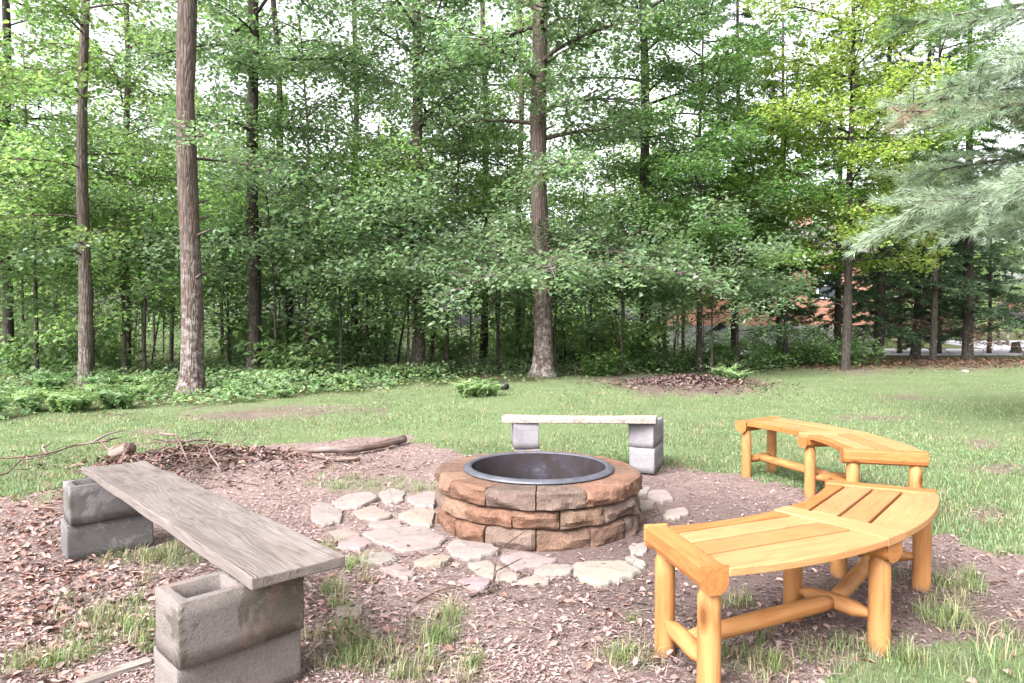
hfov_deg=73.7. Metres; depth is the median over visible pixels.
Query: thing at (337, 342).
shrub
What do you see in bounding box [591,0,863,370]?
maple tree
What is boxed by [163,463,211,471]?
brush stick
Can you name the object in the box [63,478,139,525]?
concrete block
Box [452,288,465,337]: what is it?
sapling
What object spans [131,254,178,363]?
sapling
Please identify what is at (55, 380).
fern
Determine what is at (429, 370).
fern
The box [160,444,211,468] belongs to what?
brush stick
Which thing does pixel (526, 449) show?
concrete block
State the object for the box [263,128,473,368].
young tree
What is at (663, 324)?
sapling
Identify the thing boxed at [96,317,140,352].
shrub
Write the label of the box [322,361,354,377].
fern
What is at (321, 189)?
young tree
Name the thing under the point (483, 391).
fern
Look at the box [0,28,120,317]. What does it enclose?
young tree
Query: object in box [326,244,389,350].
sapling
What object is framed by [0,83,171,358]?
young tree
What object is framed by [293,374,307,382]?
fern
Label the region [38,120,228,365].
young tree
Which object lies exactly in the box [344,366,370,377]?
fern
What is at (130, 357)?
shrub
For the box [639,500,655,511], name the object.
flagstone
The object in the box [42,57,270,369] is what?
young tree
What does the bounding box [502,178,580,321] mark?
young tree
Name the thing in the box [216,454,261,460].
brush stick
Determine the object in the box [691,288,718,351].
sapling
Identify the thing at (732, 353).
shrub
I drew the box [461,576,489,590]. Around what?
flagstone
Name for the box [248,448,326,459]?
fallen log
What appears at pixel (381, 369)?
fern
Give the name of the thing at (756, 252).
young tree
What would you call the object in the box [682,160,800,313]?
young tree
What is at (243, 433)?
brush stick
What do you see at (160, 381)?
fern
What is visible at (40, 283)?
young tree
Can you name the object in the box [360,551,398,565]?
flagstone
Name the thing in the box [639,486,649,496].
flagstone
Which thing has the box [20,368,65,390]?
fern
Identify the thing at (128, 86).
oak tree
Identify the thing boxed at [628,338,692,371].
shrub
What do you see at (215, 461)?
brush stick
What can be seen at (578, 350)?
shrub
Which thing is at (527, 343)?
shrub
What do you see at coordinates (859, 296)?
spruce tree
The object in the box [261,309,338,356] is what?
shrub
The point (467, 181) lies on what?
young tree
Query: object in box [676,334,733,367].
shrub
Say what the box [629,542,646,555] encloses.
flagstone
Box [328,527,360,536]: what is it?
flagstone
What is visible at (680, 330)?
sapling
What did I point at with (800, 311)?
spruce tree
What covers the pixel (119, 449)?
fallen log
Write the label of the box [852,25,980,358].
spruce tree
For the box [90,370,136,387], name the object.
fern
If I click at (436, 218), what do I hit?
young tree
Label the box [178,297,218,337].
sapling
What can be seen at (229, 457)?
brush stick
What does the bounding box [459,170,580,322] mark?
young tree
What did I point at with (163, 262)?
young tree
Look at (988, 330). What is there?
spruce tree
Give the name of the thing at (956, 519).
lawn grass
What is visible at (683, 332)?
young tree
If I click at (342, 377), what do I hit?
fern
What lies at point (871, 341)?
shrub
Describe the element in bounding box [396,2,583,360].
oak tree
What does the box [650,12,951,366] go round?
maple tree
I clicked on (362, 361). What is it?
shrub
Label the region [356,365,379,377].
fern
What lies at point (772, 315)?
spruce tree
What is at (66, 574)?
dead leaves
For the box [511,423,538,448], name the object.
concrete block
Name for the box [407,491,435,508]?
flagstone
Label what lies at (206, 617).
concrete block
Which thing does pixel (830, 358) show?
shrub
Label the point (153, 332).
young tree
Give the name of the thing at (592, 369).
shrub
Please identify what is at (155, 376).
fern
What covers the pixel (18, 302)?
sapling
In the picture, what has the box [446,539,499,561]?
flagstone
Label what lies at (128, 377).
fern
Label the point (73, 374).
fern
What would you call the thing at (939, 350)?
spruce tree
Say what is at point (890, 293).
spruce tree
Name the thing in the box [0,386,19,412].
fern
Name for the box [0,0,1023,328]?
sky
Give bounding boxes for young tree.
[0,25,166,374]
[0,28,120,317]
[0,66,92,293]
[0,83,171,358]
[0,120,279,373]
[0,142,127,348]
[0,171,237,367]
[0,190,74,313]
[13,186,106,320]
[19,84,241,374]
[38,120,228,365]
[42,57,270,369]
[72,180,179,356]
[90,163,211,347]
[117,144,270,312]
[129,188,345,369]
[136,102,338,359]
[140,159,398,367]
[153,0,402,350]
[174,76,379,337]
[180,273,239,341]
[198,123,404,326]
[200,154,447,374]
[227,227,296,317]
[258,147,341,319]
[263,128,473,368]
[312,204,382,311]
[313,96,475,363]
[317,184,528,368]
[327,180,436,324]
[339,50,572,368]
[339,114,489,352]
[358,61,520,364]
[359,153,465,319]
[373,200,579,374]
[425,115,594,367]
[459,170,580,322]
[489,174,658,370]
[495,136,673,362]
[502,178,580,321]
[524,83,696,319]
[530,191,709,374]
[550,187,639,315]
[586,83,766,357]
[587,183,755,367]
[609,185,810,376]
[613,115,800,362]
[616,131,760,349]
[625,298,668,344]
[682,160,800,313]
[886,157,956,322]
[930,237,1023,344]
[960,165,1023,344]
[981,138,1023,295]
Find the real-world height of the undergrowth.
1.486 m
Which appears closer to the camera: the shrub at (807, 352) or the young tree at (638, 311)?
the shrub at (807, 352)
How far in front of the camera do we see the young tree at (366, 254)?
15.71 m
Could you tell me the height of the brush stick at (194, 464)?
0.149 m
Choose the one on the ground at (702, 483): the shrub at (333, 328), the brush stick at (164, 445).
the shrub at (333, 328)
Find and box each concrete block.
[60,514,153,562]
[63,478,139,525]
[154,629,301,682]
[155,570,303,670]
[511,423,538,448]
[514,448,538,450]
[628,417,663,448]
[629,441,663,473]
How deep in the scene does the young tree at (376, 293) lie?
31.81 m
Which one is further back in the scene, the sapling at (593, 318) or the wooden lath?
the sapling at (593, 318)
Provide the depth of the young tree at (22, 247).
14.86 m
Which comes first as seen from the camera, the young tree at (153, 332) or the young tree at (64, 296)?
the young tree at (153, 332)
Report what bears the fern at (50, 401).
on the ground at (702, 483)
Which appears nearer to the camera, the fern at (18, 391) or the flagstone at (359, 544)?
the flagstone at (359, 544)
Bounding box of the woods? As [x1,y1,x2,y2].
[0,198,1023,338]
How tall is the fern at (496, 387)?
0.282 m
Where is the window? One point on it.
(825, 288)
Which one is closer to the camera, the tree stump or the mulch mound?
the mulch mound
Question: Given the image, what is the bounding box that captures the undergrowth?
[0,324,860,419]
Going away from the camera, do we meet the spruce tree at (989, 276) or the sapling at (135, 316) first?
the sapling at (135, 316)
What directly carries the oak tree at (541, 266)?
on the ground at (702, 483)
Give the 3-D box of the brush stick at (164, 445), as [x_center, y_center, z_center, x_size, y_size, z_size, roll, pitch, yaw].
[-3.122,0.906,6.016,0.341,0.154,0.840,0,1,-8]
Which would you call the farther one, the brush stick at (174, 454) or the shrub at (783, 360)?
the shrub at (783, 360)
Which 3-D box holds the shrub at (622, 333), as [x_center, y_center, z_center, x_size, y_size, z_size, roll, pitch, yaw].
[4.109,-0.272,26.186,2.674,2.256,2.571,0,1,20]
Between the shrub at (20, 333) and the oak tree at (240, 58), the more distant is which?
the shrub at (20, 333)
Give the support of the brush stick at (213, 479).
on the ground at (702, 483)
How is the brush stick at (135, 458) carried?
on the ground at (702, 483)
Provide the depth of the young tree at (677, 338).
35.03 m
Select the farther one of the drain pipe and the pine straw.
the pine straw
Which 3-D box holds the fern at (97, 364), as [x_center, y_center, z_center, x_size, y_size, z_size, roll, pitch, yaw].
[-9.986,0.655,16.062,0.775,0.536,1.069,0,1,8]
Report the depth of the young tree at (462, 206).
19.63 m
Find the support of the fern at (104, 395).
on the ground at (702, 483)
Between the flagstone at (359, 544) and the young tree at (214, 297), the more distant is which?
the young tree at (214, 297)
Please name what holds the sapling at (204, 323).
on the ground at (702, 483)
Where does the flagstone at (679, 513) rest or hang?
on the wood chips
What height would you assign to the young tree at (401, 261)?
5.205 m
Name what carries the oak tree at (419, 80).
on the ground at (702, 483)
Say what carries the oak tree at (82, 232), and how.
on the ground at (702, 483)
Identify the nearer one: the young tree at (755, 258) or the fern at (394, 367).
the fern at (394, 367)
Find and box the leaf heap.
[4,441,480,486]
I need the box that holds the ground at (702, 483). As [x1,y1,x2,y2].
[0,329,1023,682]
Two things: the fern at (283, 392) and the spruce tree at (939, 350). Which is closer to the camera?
the fern at (283, 392)
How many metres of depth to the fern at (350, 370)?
15.99 m
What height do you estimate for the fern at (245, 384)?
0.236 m
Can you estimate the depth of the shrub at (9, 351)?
17.27 m
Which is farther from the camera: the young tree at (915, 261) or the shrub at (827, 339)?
the young tree at (915, 261)
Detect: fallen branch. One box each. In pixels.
[0,430,124,459]
[0,449,63,475]
[29,502,62,508]
[159,432,198,481]
[414,584,474,602]
[469,530,560,605]
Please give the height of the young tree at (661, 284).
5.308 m
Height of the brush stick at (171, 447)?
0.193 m
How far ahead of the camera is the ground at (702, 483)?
5.17 m
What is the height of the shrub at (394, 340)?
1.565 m
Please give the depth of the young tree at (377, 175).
19.12 m
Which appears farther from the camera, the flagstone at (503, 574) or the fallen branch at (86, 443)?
the fallen branch at (86, 443)
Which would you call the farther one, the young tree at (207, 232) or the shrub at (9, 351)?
the young tree at (207, 232)
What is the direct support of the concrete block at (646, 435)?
on the concrete block at (646, 460)
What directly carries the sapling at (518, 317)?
on the ground at (702, 483)
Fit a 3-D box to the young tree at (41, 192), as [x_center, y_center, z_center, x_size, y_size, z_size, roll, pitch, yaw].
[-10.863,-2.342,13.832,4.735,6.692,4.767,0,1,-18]
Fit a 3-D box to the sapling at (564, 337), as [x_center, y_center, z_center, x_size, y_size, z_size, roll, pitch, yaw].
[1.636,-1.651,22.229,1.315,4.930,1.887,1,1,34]
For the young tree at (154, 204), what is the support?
on the ground at (702, 483)
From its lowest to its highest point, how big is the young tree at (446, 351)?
8.707 m
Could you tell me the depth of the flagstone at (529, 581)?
3.19 m
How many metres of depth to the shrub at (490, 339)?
28.54 m
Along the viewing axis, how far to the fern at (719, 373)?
15.08 m
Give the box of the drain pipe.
[497,382,508,389]
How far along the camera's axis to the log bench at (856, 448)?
4.75 m
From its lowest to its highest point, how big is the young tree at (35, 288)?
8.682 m
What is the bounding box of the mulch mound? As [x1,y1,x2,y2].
[548,373,846,395]
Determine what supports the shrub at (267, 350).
on the ground at (702, 483)
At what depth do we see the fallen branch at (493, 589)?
3.06 m
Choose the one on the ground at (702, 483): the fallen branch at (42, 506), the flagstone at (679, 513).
the fallen branch at (42, 506)
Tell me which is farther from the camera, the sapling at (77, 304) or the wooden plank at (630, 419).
the sapling at (77, 304)
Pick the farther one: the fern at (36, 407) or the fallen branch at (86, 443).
the fern at (36, 407)
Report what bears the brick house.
on the ground at (702, 483)
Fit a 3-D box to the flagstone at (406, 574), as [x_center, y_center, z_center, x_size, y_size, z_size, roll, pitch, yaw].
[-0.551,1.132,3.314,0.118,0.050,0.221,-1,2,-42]
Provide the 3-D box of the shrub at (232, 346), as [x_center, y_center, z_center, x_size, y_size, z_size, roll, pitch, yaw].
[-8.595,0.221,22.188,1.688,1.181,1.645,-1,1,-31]
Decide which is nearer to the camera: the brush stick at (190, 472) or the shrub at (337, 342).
the brush stick at (190, 472)
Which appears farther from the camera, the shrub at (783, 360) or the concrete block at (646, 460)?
the shrub at (783, 360)
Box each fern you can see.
[0,383,22,390]
[0,383,38,402]
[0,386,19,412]
[6,387,62,411]
[18,400,43,411]
[19,385,86,411]
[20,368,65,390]
[23,369,80,391]
[49,391,101,412]
[60,366,110,376]
[61,368,76,381]
[65,357,108,370]
[65,380,126,395]
[67,393,99,411]
[73,366,126,390]
[77,363,114,371]
[81,380,139,408]
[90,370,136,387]
[102,385,149,408]
[114,372,143,384]
[119,381,156,399]
[122,370,172,389]
[156,376,168,386]
[213,364,245,377]
[232,384,247,394]
[239,368,273,375]
[242,381,263,389]
[243,373,265,386]
[265,367,291,375]
[265,379,298,389]
[265,384,301,397]
[266,372,298,382]
[282,360,322,378]
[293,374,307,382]
[305,374,333,386]
[307,361,336,376]
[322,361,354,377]
[322,371,358,387]
[334,366,366,373]
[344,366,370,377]
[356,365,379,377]
[358,366,378,376]
[369,361,402,377]
[375,362,405,377]
[388,369,411,377]
[397,365,431,377]
[422,367,434,377]
[424,362,449,377]
[451,381,485,397]
[456,376,498,396]
[463,380,493,396]
[482,381,510,396]
[702,360,745,378]
[717,365,757,380]
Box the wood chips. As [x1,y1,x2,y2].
[0,435,1023,682]
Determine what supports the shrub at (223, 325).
on the ground at (702, 483)
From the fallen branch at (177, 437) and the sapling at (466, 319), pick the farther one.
the sapling at (466, 319)
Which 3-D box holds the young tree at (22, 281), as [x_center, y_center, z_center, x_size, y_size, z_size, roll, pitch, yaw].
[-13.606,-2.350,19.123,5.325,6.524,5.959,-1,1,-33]
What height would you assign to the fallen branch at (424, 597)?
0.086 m
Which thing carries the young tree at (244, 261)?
on the ground at (702, 483)
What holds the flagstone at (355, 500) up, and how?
on the ground at (702, 483)
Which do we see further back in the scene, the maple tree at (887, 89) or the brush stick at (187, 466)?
the maple tree at (887, 89)
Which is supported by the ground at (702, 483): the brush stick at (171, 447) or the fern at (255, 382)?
the fern at (255, 382)
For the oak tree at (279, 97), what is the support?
on the ground at (702, 483)
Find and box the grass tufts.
[0,452,1023,682]
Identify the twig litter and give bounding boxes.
[0,439,1023,682]
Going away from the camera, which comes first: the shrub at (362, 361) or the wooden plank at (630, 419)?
the wooden plank at (630, 419)
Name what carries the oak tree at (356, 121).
on the ground at (702, 483)
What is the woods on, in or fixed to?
on the ground at (702, 483)
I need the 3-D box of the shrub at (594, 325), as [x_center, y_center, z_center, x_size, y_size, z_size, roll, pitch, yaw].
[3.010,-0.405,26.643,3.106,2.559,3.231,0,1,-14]
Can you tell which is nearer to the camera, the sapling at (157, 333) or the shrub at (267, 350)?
the shrub at (267, 350)
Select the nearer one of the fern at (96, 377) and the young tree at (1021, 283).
the fern at (96, 377)
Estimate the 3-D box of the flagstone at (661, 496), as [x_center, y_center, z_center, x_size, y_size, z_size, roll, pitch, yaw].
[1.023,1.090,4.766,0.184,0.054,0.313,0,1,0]
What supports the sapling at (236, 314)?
on the ground at (702, 483)
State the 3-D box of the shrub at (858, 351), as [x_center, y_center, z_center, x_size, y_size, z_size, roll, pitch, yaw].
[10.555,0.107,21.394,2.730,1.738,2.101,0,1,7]
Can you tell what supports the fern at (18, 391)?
on the ground at (702, 483)
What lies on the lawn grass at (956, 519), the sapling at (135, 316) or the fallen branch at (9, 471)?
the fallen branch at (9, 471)
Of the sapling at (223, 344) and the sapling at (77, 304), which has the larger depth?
the sapling at (77, 304)
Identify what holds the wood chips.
on the ground at (702, 483)
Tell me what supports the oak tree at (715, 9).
on the ground at (702, 483)
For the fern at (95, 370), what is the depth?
15.00 m
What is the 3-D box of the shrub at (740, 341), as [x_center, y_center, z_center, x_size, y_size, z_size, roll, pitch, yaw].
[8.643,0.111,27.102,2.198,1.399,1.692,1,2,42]
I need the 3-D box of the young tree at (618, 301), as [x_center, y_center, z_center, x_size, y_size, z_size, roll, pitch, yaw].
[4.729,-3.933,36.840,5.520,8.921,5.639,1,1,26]
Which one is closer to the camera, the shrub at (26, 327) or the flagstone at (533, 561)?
the flagstone at (533, 561)
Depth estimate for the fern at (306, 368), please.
15.58 m
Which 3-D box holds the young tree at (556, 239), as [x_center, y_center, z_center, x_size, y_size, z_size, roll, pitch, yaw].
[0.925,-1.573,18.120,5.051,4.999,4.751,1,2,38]
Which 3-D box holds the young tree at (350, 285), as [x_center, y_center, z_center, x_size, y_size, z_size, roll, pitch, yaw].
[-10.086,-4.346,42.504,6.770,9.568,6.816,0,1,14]
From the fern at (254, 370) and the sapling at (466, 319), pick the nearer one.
the fern at (254, 370)
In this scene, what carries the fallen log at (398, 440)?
on the wood chips
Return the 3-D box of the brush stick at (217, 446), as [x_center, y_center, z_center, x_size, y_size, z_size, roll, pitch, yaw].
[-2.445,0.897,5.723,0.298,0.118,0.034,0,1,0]
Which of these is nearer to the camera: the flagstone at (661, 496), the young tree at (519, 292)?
the flagstone at (661, 496)
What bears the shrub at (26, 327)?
on the ground at (702, 483)
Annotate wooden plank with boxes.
[81,461,344,590]
[502,414,657,423]
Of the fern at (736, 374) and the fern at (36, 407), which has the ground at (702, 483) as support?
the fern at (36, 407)
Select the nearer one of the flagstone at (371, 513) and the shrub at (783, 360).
the flagstone at (371, 513)
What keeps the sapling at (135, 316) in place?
on the ground at (702, 483)
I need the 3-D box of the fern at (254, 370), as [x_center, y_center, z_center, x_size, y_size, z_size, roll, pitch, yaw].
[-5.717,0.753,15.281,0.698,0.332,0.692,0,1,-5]
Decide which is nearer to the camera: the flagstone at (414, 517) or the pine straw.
the flagstone at (414, 517)
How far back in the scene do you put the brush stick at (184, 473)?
5.24 m
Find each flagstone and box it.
[310,503,342,526]
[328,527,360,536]
[332,492,377,509]
[334,536,372,551]
[335,604,362,619]
[352,506,391,521]
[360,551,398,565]
[362,525,446,552]
[368,519,402,529]
[378,488,405,504]
[379,564,415,580]
[398,508,435,528]
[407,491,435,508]
[414,553,451,568]
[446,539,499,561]
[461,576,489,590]
[468,561,521,582]
[500,552,556,571]
[517,574,549,586]
[534,564,573,577]
[573,560,641,587]
[625,556,646,568]
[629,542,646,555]
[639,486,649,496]
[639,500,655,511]
[647,489,672,503]
[663,507,688,519]
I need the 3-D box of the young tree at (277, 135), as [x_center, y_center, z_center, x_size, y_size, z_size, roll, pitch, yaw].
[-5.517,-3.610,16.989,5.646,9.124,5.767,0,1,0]
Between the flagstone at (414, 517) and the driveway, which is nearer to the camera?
the flagstone at (414, 517)
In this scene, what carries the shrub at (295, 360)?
on the ground at (702, 483)
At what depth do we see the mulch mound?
13.51 m
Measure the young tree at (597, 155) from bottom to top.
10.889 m
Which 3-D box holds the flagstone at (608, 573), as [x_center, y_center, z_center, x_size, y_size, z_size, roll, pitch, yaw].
[0.464,1.132,3.300,0.342,0.060,0.314,0,1,0]
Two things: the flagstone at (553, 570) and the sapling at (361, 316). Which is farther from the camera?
the sapling at (361, 316)
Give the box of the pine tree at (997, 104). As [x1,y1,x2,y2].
[838,0,1023,292]
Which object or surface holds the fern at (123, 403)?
on the ground at (702, 483)
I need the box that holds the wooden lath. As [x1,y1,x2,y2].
[76,656,151,682]
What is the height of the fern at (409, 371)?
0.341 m
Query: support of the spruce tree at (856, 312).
on the ground at (702, 483)
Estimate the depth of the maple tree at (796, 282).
17.88 m
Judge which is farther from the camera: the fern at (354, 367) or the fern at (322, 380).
the fern at (354, 367)
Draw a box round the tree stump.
[1008,342,1022,352]
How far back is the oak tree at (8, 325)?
17.93 m
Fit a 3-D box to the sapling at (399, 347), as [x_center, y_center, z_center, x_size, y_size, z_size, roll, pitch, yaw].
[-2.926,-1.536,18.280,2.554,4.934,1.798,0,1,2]
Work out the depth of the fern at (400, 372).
15.96 m
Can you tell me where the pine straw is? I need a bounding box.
[764,354,1023,373]
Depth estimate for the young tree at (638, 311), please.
45.92 m
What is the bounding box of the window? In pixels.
[816,272,834,298]
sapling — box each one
[0,282,42,329]
[63,286,101,337]
[110,205,159,361]
[113,277,159,354]
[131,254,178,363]
[138,217,168,355]
[158,257,221,336]
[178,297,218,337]
[203,253,268,367]
[235,252,329,324]
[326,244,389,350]
[329,259,348,337]
[363,223,439,363]
[381,232,413,364]
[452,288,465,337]
[457,155,533,371]
[460,279,472,355]
[484,171,554,369]
[552,278,584,362]
[560,280,615,361]
[633,241,688,353]
[656,294,722,346]
[672,289,706,362]
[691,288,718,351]
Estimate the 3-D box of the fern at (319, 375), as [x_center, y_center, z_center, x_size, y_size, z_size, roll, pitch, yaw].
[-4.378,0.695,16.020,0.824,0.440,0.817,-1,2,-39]
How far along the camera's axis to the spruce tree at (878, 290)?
25.32 m
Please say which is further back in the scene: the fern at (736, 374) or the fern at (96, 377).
the fern at (736, 374)
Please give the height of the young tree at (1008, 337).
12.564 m
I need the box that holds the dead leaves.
[0,398,1023,682]
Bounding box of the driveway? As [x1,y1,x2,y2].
[689,341,1023,355]
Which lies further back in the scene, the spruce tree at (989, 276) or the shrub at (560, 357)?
the spruce tree at (989, 276)
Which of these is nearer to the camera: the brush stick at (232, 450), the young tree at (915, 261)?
the brush stick at (232, 450)
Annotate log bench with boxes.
[644,478,938,682]
[736,416,928,498]
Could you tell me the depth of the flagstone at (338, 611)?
2.85 m
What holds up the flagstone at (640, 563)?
on the ground at (702, 483)
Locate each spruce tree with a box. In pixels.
[660,0,819,363]
[706,16,870,360]
[752,25,924,357]
[805,9,958,358]
[824,185,952,354]
[842,204,960,352]
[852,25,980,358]
[885,182,1007,353]
[888,0,1023,359]
[925,209,1023,352]
[977,79,1023,334]
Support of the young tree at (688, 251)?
on the ground at (702, 483)
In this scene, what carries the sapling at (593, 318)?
on the ground at (702, 483)
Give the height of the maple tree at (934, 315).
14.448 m
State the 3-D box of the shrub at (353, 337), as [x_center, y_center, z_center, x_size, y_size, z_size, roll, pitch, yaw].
[-4.756,-0.191,19.860,2.966,2.252,2.891,0,1,-18]
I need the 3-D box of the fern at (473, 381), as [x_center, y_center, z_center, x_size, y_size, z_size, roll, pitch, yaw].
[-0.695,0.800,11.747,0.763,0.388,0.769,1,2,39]
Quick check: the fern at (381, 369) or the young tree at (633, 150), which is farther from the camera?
the young tree at (633, 150)
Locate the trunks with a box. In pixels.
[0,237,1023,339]
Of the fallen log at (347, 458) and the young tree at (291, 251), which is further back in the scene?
the young tree at (291, 251)
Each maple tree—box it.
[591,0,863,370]
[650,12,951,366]
[651,54,830,369]
[702,0,972,369]
[825,0,1023,360]
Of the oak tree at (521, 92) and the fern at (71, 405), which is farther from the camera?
the oak tree at (521, 92)
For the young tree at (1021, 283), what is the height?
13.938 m
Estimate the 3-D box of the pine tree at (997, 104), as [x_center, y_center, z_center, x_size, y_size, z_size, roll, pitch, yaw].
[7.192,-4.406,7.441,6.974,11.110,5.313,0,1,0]
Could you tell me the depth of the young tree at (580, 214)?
18.69 m
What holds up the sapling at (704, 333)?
on the ground at (702, 483)
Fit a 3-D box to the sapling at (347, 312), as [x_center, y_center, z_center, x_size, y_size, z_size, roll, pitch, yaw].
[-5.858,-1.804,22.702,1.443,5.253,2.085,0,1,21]
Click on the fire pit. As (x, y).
(556, 501)
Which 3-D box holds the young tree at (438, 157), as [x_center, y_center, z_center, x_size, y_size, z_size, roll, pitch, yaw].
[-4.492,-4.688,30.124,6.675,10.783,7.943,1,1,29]
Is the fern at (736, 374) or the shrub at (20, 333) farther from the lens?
the shrub at (20, 333)
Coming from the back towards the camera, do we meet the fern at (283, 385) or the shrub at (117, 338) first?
the shrub at (117, 338)
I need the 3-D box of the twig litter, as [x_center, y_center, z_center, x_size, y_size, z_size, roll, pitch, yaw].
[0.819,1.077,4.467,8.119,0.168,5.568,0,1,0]
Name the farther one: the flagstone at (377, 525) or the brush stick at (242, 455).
the brush stick at (242, 455)
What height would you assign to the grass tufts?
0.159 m
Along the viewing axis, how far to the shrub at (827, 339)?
26.53 m
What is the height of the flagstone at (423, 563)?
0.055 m
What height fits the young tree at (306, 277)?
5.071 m
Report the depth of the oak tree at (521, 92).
22.23 m
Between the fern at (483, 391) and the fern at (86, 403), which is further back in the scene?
the fern at (483, 391)
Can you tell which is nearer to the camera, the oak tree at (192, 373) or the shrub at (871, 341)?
the oak tree at (192, 373)
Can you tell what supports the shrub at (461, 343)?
on the ground at (702, 483)
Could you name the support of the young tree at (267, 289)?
on the ground at (702, 483)
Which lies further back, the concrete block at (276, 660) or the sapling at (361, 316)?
the sapling at (361, 316)
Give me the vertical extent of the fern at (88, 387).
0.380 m
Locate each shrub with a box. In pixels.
[0,302,77,374]
[0,311,60,364]
[1,315,70,360]
[2,289,136,375]
[32,316,159,369]
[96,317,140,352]
[211,301,310,367]
[213,305,296,356]
[220,336,246,362]
[229,314,334,368]
[251,330,345,375]
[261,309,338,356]
[285,321,351,365]
[295,298,395,367]
[308,315,364,338]
[329,328,393,369]
[359,323,406,356]
[425,314,486,361]
[467,312,533,355]
[485,294,580,366]
[553,310,589,360]
[556,300,629,357]
[556,337,600,360]
[566,303,674,369]
[575,341,630,376]
[589,309,654,357]
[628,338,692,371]
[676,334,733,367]
[702,327,755,357]
[713,339,775,369]
[744,338,794,354]
[751,338,810,367]
[773,337,834,365]
[791,341,840,366]
[796,325,858,347]
[802,317,898,365]
[841,320,891,353]
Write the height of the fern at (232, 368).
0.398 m
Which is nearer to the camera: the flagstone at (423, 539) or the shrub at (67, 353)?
the flagstone at (423, 539)
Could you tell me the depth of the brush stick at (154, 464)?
5.22 m
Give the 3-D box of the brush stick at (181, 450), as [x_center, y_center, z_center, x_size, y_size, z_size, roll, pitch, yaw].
[-2.704,0.923,5.643,0.024,0.099,0.580,1,1,23]
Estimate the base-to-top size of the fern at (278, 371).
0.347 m
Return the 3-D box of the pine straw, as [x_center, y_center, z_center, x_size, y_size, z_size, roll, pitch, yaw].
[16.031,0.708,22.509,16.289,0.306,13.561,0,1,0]
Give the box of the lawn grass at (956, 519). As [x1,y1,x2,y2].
[0,361,1023,682]
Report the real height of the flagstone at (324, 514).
0.057 m
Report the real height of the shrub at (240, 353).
2.045 m
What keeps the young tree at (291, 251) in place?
on the ground at (702, 483)
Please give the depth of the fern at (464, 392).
11.45 m
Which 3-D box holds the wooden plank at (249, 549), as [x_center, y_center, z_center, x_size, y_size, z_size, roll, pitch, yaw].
[-1.466,0.716,3.023,0.314,0.049,2.326,-1,2,-43]
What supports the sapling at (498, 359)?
on the ground at (702, 483)
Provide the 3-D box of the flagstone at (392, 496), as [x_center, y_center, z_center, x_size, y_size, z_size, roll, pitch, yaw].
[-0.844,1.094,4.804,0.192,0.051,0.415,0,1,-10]
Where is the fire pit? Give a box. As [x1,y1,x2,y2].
[434,450,642,551]
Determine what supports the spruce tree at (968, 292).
on the ground at (702, 483)
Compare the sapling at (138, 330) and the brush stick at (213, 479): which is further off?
the sapling at (138, 330)
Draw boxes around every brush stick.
[102,436,173,449]
[121,453,140,460]
[136,434,192,458]
[141,444,202,460]
[147,442,170,455]
[152,458,205,465]
[156,438,190,456]
[156,442,213,462]
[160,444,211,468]
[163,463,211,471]
[175,434,222,472]
[177,437,219,443]
[179,451,259,461]
[179,458,210,468]
[179,476,258,485]
[181,454,218,475]
[185,422,225,480]
[205,441,238,452]
[213,445,248,457]
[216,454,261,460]
[226,419,268,447]
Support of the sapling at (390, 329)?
on the ground at (702, 483)
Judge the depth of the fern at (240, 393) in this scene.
11.80 m
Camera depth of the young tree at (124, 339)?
16.40 m
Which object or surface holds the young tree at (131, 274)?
on the ground at (702, 483)
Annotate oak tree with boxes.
[0,0,155,372]
[0,0,210,389]
[2,0,247,368]
[93,0,307,392]
[110,0,398,376]
[204,0,369,329]
[265,0,449,340]
[300,0,530,367]
[383,0,740,376]
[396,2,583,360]
[433,1,595,362]
[547,0,764,366]
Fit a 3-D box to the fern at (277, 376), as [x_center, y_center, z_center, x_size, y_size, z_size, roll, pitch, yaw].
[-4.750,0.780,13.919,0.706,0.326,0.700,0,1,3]
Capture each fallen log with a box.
[107,442,135,457]
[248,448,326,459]
[290,435,406,453]
[325,456,359,461]
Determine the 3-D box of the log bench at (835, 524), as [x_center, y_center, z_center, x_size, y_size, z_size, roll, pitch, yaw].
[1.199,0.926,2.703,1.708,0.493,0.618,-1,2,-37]
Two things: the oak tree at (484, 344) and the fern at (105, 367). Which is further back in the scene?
the oak tree at (484, 344)
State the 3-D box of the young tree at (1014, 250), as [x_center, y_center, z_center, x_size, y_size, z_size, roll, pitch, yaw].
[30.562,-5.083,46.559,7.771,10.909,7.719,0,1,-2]
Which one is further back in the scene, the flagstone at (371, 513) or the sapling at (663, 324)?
the sapling at (663, 324)
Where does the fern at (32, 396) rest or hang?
on the ground at (702, 483)
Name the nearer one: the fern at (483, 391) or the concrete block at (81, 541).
the concrete block at (81, 541)
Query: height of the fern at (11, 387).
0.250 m
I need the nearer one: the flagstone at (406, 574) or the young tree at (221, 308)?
the flagstone at (406, 574)
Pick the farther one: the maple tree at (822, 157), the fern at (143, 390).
the maple tree at (822, 157)
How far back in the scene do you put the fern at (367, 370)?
16.00 m
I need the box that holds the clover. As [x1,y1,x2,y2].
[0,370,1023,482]
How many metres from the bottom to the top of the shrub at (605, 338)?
2.160 m
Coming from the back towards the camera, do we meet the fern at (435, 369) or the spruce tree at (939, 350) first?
the spruce tree at (939, 350)
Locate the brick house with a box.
[666,217,875,348]
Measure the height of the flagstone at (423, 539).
0.052 m

